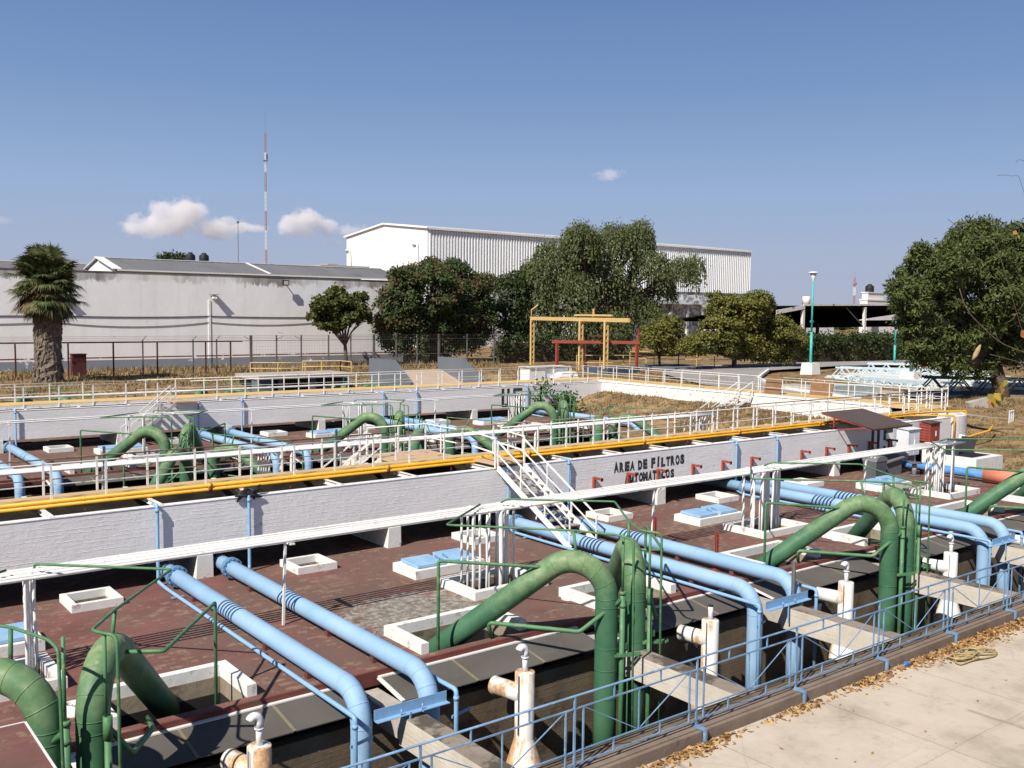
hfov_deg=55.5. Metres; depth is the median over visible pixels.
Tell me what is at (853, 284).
lattice mast
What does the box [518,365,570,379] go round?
metal box
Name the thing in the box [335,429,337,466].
gauge board
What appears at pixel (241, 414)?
drain pipe
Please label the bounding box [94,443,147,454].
lidded hatch
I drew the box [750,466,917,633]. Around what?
green pipe arch
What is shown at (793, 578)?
steel post
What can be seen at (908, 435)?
cabinet
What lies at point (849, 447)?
steel bracket
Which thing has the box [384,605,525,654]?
opening rim
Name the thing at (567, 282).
weeping tree
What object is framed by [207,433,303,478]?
pipe
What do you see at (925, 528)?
drain pipe
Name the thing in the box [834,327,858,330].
distant trees
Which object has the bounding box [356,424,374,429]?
opening rim
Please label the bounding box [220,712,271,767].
vent tank
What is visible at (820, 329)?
house
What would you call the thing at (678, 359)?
yellow railing
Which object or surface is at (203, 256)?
water tank
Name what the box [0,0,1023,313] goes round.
sky
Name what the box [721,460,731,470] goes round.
steel bracket
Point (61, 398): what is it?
green pipe arch
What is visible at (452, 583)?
opening rim
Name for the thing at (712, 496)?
opening rim
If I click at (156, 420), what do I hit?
steel staircase
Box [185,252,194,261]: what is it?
water tank
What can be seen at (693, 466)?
steel bracket
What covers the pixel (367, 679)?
paving edge
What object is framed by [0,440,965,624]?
conduit rack
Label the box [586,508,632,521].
opening rim
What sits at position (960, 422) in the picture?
round basin
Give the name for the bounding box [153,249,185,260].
broadleaf tree
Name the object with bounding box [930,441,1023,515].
green pipe arch
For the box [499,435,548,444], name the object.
channel cover
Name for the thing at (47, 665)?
opening rim
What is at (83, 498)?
yellow pipe
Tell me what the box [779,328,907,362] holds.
hedge
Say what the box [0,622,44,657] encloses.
lidded hatch
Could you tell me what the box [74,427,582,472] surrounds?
pit lining
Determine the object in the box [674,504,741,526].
lidded hatch
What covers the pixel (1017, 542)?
vent tank
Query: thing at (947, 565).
vent pipe
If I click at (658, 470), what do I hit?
steel bracket
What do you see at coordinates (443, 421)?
opening rim
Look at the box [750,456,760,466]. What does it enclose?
steel bracket
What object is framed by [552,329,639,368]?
steel portal
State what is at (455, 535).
opening rim
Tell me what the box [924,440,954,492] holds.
riser conduits
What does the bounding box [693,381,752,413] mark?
steel staircase
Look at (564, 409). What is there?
green pipe arch
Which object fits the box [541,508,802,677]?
blue pipe
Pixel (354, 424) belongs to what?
green pipe arch
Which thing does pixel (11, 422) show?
conduit rack
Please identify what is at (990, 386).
steel beam
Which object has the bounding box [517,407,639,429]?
blue pipe
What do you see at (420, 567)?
lidded hatch
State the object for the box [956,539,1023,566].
concrete beam
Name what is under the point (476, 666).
channel cover
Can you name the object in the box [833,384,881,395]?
steel trough
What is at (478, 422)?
lidded hatch
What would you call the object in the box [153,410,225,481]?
green pipe arch
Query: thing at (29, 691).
green pipe arch
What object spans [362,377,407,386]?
green pipe arch
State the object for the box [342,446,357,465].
vent tank
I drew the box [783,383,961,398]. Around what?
basin wall
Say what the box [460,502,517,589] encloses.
riser conduits
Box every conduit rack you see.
[0,381,399,399]
[0,393,527,465]
[0,412,721,489]
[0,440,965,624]
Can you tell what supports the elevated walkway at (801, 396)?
on the end wall at (681, 394)
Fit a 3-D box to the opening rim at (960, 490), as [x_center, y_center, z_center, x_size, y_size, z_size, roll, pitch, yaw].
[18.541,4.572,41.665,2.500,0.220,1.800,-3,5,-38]
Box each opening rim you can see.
[0,652,67,701]
[43,445,73,452]
[59,586,123,613]
[61,459,135,473]
[111,660,256,729]
[121,449,158,459]
[169,437,178,443]
[260,430,287,436]
[280,553,336,574]
[297,442,356,452]
[341,433,379,441]
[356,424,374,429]
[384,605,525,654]
[425,419,449,423]
[440,566,548,600]
[451,528,495,544]
[497,421,542,427]
[541,423,588,430]
[559,575,675,608]
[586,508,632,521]
[695,491,738,503]
[720,540,820,564]
[723,515,808,538]
[784,478,823,486]
[822,522,879,545]
[909,482,979,499]
[932,500,1004,512]
[1002,487,1023,503]
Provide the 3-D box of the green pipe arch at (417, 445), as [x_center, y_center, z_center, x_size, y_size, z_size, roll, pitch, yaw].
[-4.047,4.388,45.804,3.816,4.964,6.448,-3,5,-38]
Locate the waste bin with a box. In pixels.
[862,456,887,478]
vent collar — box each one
[67,699,75,717]
[561,591,570,600]
[831,534,839,540]
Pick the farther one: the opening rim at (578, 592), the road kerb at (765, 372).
the road kerb at (765, 372)
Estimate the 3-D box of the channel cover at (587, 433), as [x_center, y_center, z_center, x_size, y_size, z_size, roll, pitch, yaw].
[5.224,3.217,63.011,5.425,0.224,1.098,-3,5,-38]
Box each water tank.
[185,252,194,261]
[199,253,208,260]
[802,296,810,304]
[865,284,873,291]
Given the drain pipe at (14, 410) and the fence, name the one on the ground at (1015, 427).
the fence
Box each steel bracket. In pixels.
[592,477,602,488]
[626,472,636,483]
[656,468,666,479]
[691,464,701,474]
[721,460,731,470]
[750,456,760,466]
[800,450,810,459]
[825,447,835,455]
[847,444,857,452]
[868,441,877,449]
[888,439,897,447]
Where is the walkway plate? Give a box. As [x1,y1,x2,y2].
[882,403,951,409]
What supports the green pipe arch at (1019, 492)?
on the pit floor
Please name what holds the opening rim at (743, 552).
on the red paving at (366, 586)
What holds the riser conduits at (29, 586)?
attached to the conduit rack at (128, 559)
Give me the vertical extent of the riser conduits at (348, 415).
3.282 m
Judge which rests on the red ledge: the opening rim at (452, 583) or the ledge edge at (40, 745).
the ledge edge at (40, 745)
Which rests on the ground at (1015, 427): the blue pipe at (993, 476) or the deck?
the deck
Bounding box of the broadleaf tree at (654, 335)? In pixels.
[632,311,688,365]
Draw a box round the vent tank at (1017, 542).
[1011,535,1023,592]
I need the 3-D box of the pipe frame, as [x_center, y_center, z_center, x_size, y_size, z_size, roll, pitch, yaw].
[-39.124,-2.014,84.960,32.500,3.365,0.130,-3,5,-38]
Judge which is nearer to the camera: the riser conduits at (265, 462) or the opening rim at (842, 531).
the opening rim at (842, 531)
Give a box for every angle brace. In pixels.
[374,690,449,723]
[765,590,811,622]
[992,533,1017,556]
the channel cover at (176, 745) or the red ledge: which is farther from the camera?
the channel cover at (176, 745)
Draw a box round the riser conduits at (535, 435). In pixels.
[509,431,536,449]
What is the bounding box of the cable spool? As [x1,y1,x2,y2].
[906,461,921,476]
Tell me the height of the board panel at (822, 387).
1.254 m
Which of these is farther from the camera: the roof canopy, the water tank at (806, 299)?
the water tank at (806, 299)
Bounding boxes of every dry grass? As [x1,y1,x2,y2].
[0,358,511,380]
[0,363,590,400]
[578,372,944,399]
[888,393,1023,469]
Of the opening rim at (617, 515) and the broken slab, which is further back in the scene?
the broken slab
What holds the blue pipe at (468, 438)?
on the pit floor
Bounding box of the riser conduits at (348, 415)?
[342,403,365,437]
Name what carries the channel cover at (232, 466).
attached to the paving edge at (76, 475)
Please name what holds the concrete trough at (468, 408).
on the red paving at (89, 445)
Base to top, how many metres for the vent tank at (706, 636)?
3.565 m
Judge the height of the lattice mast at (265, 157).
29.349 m
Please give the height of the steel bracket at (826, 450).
0.460 m
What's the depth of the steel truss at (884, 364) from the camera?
99.94 m
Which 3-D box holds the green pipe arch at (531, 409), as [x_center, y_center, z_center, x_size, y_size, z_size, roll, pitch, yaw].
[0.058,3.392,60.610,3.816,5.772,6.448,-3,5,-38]
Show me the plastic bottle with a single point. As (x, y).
(905, 663)
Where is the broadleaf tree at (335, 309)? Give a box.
[304,282,375,365]
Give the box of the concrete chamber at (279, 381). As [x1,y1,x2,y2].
[235,370,354,391]
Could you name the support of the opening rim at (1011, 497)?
on the red paving at (366, 586)
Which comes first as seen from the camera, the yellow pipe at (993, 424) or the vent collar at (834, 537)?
the vent collar at (834, 537)
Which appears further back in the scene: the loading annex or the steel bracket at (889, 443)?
the loading annex
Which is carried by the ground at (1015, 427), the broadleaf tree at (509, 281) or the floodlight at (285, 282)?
the broadleaf tree at (509, 281)
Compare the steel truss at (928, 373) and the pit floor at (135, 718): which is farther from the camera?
the steel truss at (928, 373)
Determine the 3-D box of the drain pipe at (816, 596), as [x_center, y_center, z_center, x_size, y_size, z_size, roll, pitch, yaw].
[5.031,5.678,31.097,0.878,5.278,11.460,-3,5,-38]
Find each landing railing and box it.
[366,423,456,454]
[472,429,524,468]
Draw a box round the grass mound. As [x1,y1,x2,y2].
[514,391,814,437]
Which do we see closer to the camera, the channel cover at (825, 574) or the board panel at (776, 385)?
the channel cover at (825, 574)
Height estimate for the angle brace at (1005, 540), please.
0.680 m
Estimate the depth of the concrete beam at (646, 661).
21.34 m
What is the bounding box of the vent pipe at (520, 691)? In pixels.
[488,644,542,767]
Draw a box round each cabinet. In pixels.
[896,427,921,460]
[919,420,941,462]
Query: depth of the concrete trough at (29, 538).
30.79 m
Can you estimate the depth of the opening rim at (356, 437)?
56.78 m
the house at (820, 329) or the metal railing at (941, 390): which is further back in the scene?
the house at (820, 329)
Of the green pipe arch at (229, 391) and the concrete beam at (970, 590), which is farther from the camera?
the green pipe arch at (229, 391)
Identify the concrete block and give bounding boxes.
[551,371,578,378]
[880,453,905,474]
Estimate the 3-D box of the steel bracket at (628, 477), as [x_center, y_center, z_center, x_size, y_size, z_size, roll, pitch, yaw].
[4.582,3.633,37.234,0.110,0.460,0.480,-3,5,-38]
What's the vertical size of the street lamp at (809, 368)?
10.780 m
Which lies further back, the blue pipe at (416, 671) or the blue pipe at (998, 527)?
the blue pipe at (998, 527)
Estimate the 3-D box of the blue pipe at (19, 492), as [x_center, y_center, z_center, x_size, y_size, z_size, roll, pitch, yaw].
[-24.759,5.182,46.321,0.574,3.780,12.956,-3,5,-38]
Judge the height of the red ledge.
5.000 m
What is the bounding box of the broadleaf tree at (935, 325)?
[882,211,1023,396]
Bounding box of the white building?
[0,256,402,371]
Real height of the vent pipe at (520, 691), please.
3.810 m
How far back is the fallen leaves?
21.34 m
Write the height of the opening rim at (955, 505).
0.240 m
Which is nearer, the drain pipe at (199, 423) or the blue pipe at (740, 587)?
the blue pipe at (740, 587)
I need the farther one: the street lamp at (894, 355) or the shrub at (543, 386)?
the street lamp at (894, 355)
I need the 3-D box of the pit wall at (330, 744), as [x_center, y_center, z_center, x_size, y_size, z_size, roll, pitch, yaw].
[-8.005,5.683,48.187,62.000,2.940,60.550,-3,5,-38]
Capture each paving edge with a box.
[0,426,631,487]
[70,509,1023,752]
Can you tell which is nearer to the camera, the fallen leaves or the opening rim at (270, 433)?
the fallen leaves
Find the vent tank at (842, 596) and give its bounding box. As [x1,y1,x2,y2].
[816,561,856,662]
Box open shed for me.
[680,304,899,335]
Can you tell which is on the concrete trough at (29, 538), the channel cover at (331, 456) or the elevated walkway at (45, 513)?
the elevated walkway at (45, 513)
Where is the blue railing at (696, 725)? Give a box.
[341,556,1023,767]
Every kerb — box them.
[560,598,1023,767]
[757,369,860,397]
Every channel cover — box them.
[45,471,155,486]
[71,688,379,767]
[192,459,289,474]
[295,450,379,463]
[377,626,594,701]
[405,442,482,450]
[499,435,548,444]
[558,431,606,438]
[593,589,745,640]
[748,556,878,599]
[865,531,975,559]
[979,513,1023,539]
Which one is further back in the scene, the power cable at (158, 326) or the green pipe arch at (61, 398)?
the power cable at (158, 326)
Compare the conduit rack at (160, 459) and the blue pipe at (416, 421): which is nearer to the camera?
the conduit rack at (160, 459)
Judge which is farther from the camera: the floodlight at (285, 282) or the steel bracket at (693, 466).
the floodlight at (285, 282)
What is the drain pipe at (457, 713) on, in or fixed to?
attached to the concrete trough at (29, 538)
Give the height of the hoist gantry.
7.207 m
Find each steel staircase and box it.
[120,385,199,440]
[323,432,449,467]
[474,439,597,547]
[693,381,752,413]
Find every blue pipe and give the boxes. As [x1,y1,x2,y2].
[0,460,24,497]
[3,441,63,493]
[144,561,372,767]
[197,430,279,472]
[213,553,439,767]
[226,427,312,469]
[382,415,499,446]
[383,417,478,452]
[476,512,762,689]
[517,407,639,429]
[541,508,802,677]
[698,479,988,609]
[725,476,1011,589]
[850,458,1021,486]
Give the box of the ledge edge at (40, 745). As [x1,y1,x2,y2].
[0,721,56,767]
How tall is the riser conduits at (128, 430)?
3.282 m
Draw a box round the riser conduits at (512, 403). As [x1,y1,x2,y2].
[508,394,524,424]
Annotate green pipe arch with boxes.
[0,388,58,401]
[0,569,70,767]
[33,563,217,767]
[48,388,100,400]
[80,412,178,482]
[123,434,249,486]
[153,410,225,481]
[172,382,242,394]
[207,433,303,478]
[224,382,271,392]
[312,401,393,461]
[325,377,380,388]
[354,399,419,451]
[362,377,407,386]
[388,418,497,451]
[427,504,640,746]
[445,417,527,454]
[491,393,564,445]
[501,498,667,735]
[514,391,576,444]
[582,406,677,441]
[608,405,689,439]
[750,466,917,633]
[764,462,930,634]
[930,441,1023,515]
[940,438,1023,496]
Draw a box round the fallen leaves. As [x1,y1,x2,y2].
[636,617,1023,767]
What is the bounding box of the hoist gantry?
[530,305,629,369]
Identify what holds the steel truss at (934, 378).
on the ground at (1015, 427)
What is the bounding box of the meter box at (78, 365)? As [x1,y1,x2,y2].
[70,353,86,375]
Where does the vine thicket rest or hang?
on the ground at (1015, 427)
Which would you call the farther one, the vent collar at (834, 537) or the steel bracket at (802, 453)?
the steel bracket at (802, 453)
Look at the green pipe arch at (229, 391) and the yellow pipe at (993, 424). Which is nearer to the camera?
the yellow pipe at (993, 424)
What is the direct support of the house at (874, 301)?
on the ground at (1015, 427)
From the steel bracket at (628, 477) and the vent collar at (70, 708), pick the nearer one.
the vent collar at (70, 708)
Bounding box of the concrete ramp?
[369,357,483,385]
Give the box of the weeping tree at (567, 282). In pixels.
[513,216,709,356]
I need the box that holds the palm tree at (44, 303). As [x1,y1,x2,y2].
[0,243,92,382]
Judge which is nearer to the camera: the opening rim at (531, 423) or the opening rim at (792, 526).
the opening rim at (792, 526)
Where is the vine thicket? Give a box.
[489,330,631,362]
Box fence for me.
[62,334,501,374]
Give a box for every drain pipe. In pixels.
[13,409,16,446]
[151,503,372,767]
[198,402,209,441]
[239,398,242,431]
[247,495,470,731]
[413,390,417,417]
[501,464,765,688]
[524,385,543,416]
[561,458,820,667]
[729,439,991,585]
[770,435,1023,591]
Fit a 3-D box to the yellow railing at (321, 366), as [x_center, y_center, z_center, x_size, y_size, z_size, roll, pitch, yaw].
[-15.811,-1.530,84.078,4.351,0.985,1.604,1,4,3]
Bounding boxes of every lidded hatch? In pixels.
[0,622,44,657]
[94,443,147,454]
[306,428,351,437]
[393,548,484,579]
[473,417,509,424]
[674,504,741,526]
[856,475,911,491]
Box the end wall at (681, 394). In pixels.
[602,380,911,417]
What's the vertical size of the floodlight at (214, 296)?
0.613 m
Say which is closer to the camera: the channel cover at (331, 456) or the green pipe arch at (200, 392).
the channel cover at (331, 456)
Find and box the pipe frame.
[0,341,242,377]
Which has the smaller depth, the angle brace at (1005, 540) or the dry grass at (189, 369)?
the angle brace at (1005, 540)
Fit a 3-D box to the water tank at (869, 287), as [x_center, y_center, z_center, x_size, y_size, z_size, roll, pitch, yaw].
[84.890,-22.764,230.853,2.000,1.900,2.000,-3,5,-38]
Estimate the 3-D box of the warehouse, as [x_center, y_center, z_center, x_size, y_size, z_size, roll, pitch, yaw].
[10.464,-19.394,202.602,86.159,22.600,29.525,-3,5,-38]
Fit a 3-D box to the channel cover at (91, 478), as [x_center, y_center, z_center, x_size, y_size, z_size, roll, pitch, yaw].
[-18.328,4.310,44.728,5.595,0.224,1.098,-3,5,-38]
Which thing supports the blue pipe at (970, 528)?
on the pit floor
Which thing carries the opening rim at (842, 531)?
on the red paving at (366, 586)
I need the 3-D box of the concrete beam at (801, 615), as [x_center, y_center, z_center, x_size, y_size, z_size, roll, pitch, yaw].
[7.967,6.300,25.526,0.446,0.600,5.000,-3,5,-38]
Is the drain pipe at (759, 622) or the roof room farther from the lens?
the roof room
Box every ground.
[0,327,1023,469]
[0,408,931,767]
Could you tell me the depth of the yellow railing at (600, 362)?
105.13 m
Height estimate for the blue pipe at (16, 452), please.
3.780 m
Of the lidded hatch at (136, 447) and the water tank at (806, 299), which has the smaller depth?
the lidded hatch at (136, 447)
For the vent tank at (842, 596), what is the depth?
27.52 m
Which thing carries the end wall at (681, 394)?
on the ground at (1015, 427)
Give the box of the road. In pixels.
[664,360,1023,418]
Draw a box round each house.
[806,327,833,335]
[859,299,897,333]
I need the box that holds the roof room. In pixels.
[861,292,883,299]
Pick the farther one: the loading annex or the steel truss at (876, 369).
the loading annex
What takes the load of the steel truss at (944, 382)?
on the ground at (1015, 427)
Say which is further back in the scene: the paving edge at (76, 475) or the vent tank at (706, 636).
the paving edge at (76, 475)
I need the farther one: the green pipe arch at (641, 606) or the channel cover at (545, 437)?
the channel cover at (545, 437)
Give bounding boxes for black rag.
[234,484,263,502]
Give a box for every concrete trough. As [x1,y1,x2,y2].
[0,380,601,452]
[0,417,950,584]
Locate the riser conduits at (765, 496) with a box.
[741,464,780,530]
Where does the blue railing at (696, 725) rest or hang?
on the kerb at (655, 748)
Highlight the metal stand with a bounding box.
[1008,410,1014,422]
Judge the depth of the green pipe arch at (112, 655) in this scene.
15.50 m
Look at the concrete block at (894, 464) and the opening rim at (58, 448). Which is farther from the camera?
the opening rim at (58, 448)
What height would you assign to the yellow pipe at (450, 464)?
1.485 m
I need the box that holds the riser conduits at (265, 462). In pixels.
[258,451,295,473]
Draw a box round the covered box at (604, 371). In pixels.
[585,367,639,373]
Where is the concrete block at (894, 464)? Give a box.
[880,453,905,474]
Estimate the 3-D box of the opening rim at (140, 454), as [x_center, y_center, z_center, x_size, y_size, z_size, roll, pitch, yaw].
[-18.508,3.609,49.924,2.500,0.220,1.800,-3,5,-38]
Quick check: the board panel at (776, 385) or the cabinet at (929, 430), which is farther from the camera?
the board panel at (776, 385)
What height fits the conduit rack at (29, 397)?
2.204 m
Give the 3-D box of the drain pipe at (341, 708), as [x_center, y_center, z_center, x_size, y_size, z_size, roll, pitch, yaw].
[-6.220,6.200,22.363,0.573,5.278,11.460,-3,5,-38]
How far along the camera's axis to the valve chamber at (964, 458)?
46.87 m
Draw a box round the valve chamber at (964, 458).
[925,436,1002,469]
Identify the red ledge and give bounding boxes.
[0,723,52,767]
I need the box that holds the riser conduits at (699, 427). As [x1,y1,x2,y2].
[684,415,716,431]
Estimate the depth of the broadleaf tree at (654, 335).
105.19 m
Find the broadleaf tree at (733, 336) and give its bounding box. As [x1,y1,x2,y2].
[673,289,813,367]
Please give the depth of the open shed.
163.23 m
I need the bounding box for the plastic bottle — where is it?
[902,661,910,665]
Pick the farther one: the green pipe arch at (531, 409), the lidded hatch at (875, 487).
the green pipe arch at (531, 409)
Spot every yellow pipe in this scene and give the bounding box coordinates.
[0,410,966,508]
[0,414,955,512]
[968,422,994,436]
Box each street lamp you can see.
[800,272,819,374]
[893,323,896,362]
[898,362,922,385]
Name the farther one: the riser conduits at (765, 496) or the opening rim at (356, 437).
the opening rim at (356, 437)
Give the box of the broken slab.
[965,395,993,407]
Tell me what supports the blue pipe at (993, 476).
on the pit floor
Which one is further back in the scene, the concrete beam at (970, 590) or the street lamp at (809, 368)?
the street lamp at (809, 368)
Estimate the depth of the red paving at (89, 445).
55.34 m
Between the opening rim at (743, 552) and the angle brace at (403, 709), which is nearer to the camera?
the angle brace at (403, 709)
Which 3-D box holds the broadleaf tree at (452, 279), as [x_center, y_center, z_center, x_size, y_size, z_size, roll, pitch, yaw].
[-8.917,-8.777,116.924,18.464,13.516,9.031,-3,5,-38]
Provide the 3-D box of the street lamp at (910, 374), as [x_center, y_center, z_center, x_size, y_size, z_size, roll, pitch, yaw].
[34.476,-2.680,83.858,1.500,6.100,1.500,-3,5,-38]
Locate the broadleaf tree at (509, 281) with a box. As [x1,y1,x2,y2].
[489,266,538,342]
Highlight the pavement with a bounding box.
[639,617,1023,767]
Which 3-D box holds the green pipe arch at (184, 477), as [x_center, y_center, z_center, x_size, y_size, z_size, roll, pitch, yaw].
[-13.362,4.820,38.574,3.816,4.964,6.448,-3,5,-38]
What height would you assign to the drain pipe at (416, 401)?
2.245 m
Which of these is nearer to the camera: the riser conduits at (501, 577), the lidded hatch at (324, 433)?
the riser conduits at (501, 577)
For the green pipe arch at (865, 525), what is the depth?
29.71 m
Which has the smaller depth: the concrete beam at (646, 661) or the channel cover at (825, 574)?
the concrete beam at (646, 661)
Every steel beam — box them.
[825,377,859,379]
[846,373,899,376]
[973,384,1023,389]
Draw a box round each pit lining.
[31,416,407,441]
[34,489,1000,715]
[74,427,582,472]
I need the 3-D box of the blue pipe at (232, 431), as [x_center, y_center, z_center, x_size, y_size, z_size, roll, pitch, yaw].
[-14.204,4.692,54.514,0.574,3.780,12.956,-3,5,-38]
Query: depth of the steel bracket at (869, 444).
47.41 m
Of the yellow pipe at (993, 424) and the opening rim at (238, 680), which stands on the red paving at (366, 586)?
the opening rim at (238, 680)
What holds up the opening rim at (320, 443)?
on the red paving at (89, 445)
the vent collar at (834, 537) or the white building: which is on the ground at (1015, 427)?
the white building
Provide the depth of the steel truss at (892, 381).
83.52 m
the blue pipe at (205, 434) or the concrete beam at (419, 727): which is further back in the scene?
the blue pipe at (205, 434)
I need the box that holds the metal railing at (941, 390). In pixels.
[908,385,948,409]
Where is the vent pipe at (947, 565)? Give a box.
[922,534,960,624]
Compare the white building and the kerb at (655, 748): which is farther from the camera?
the white building
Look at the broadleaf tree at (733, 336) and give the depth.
105.83 m
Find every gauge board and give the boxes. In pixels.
[102,446,105,489]
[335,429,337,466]
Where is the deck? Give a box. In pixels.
[628,363,716,370]
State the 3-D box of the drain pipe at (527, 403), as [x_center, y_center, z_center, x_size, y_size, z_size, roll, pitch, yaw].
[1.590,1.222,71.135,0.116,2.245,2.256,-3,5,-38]
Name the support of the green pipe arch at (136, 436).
on the pit floor
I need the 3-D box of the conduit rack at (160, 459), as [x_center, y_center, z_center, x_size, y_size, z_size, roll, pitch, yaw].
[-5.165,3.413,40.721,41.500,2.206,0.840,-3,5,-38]
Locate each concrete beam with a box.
[365,688,514,767]
[582,632,756,707]
[737,596,908,651]
[862,560,1022,607]
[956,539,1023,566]
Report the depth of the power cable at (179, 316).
103.27 m
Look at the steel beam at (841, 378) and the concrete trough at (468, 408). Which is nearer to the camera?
the concrete trough at (468, 408)
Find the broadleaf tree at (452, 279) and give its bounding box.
[368,255,499,362]
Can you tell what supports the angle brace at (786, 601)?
attached to the blue pipe at (733, 565)
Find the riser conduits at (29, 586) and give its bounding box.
[22,566,39,672]
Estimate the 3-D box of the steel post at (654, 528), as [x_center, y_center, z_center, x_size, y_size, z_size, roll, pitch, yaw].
[4.506,4.762,30.709,0.320,1.150,0.240,-3,5,-38]
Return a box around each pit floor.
[72,437,588,490]
[121,531,1023,767]
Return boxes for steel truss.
[827,366,985,383]
[839,372,971,390]
[847,376,933,389]
[859,362,1010,376]
[861,367,1013,381]
[916,375,1023,395]
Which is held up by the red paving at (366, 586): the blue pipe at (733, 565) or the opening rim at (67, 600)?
the opening rim at (67, 600)
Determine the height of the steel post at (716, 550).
1.150 m
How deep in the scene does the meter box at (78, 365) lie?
87.26 m
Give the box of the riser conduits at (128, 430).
[125,414,146,456]
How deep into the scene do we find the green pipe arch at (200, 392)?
69.91 m
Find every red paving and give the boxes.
[0,410,625,480]
[0,460,1023,744]
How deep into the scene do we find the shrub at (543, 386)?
71.85 m
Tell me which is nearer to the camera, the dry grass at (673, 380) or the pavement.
the pavement
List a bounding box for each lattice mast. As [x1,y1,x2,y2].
[263,133,267,263]
[852,278,856,303]
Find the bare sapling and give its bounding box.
[948,160,1023,408]
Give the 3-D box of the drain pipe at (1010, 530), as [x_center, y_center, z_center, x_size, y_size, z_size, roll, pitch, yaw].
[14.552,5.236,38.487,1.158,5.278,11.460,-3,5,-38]
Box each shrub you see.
[530,376,554,401]
[550,383,585,412]
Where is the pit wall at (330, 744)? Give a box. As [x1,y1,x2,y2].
[0,438,1023,767]
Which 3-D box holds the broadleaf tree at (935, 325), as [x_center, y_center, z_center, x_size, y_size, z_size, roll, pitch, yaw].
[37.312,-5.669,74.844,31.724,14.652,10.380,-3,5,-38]
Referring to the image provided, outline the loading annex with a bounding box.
[562,294,709,345]
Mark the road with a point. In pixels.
(746, 370)
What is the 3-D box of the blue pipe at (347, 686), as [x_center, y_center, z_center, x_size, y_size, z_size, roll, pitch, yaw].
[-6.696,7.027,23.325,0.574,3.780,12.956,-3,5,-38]
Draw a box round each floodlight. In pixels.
[209,294,218,299]
[282,280,288,285]
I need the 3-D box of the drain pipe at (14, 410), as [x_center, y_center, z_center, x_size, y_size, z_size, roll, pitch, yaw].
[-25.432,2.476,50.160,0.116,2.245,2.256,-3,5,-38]
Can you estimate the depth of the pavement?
19.05 m
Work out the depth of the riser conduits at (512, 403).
64.13 m
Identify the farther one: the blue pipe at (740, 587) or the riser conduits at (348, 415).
the riser conduits at (348, 415)
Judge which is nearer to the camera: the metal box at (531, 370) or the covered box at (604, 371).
the metal box at (531, 370)
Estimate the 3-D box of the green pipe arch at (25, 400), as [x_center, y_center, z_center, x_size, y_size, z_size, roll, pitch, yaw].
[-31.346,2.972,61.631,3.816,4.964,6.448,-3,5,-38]
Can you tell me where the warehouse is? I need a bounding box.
[344,223,752,346]
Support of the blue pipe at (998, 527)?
on the pit floor
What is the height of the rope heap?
0.104 m
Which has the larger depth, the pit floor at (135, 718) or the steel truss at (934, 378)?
the steel truss at (934, 378)
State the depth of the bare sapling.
9.00 m
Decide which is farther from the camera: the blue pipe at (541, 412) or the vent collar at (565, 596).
the blue pipe at (541, 412)
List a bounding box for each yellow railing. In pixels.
[250,362,305,373]
[302,360,351,372]
[576,355,646,369]
[629,351,732,365]
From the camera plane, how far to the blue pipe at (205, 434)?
52.34 m
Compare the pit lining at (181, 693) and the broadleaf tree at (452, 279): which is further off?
the broadleaf tree at (452, 279)
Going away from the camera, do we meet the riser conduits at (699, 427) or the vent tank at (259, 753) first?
the vent tank at (259, 753)
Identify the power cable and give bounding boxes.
[0,315,307,317]
[12,322,307,326]
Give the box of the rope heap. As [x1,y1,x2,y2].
[944,646,997,664]
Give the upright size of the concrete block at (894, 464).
1.050 m
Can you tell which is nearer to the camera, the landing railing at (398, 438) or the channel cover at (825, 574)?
the channel cover at (825, 574)
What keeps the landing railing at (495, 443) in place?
on the steel staircase at (545, 489)
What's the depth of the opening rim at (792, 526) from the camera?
33.72 m
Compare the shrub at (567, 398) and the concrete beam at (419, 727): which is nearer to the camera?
the concrete beam at (419, 727)
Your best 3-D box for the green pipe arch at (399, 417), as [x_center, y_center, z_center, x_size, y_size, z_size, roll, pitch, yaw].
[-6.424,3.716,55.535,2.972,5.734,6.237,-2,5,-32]
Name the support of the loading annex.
on the ground at (1015, 427)
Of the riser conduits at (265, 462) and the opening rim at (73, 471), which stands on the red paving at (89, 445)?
the opening rim at (73, 471)
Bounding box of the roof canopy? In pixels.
[821,408,912,430]
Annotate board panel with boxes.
[764,374,782,393]
[809,375,834,395]
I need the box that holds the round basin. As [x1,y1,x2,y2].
[904,410,967,452]
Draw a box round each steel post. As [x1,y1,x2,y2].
[648,517,659,553]
[709,531,722,571]
[791,561,795,594]
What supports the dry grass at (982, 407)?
on the ground at (1015, 427)
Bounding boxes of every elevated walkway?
[0,365,597,409]
[0,390,945,517]
[580,365,935,408]
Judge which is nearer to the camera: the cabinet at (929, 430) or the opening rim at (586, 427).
the cabinet at (929, 430)
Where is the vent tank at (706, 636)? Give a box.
[676,604,718,711]

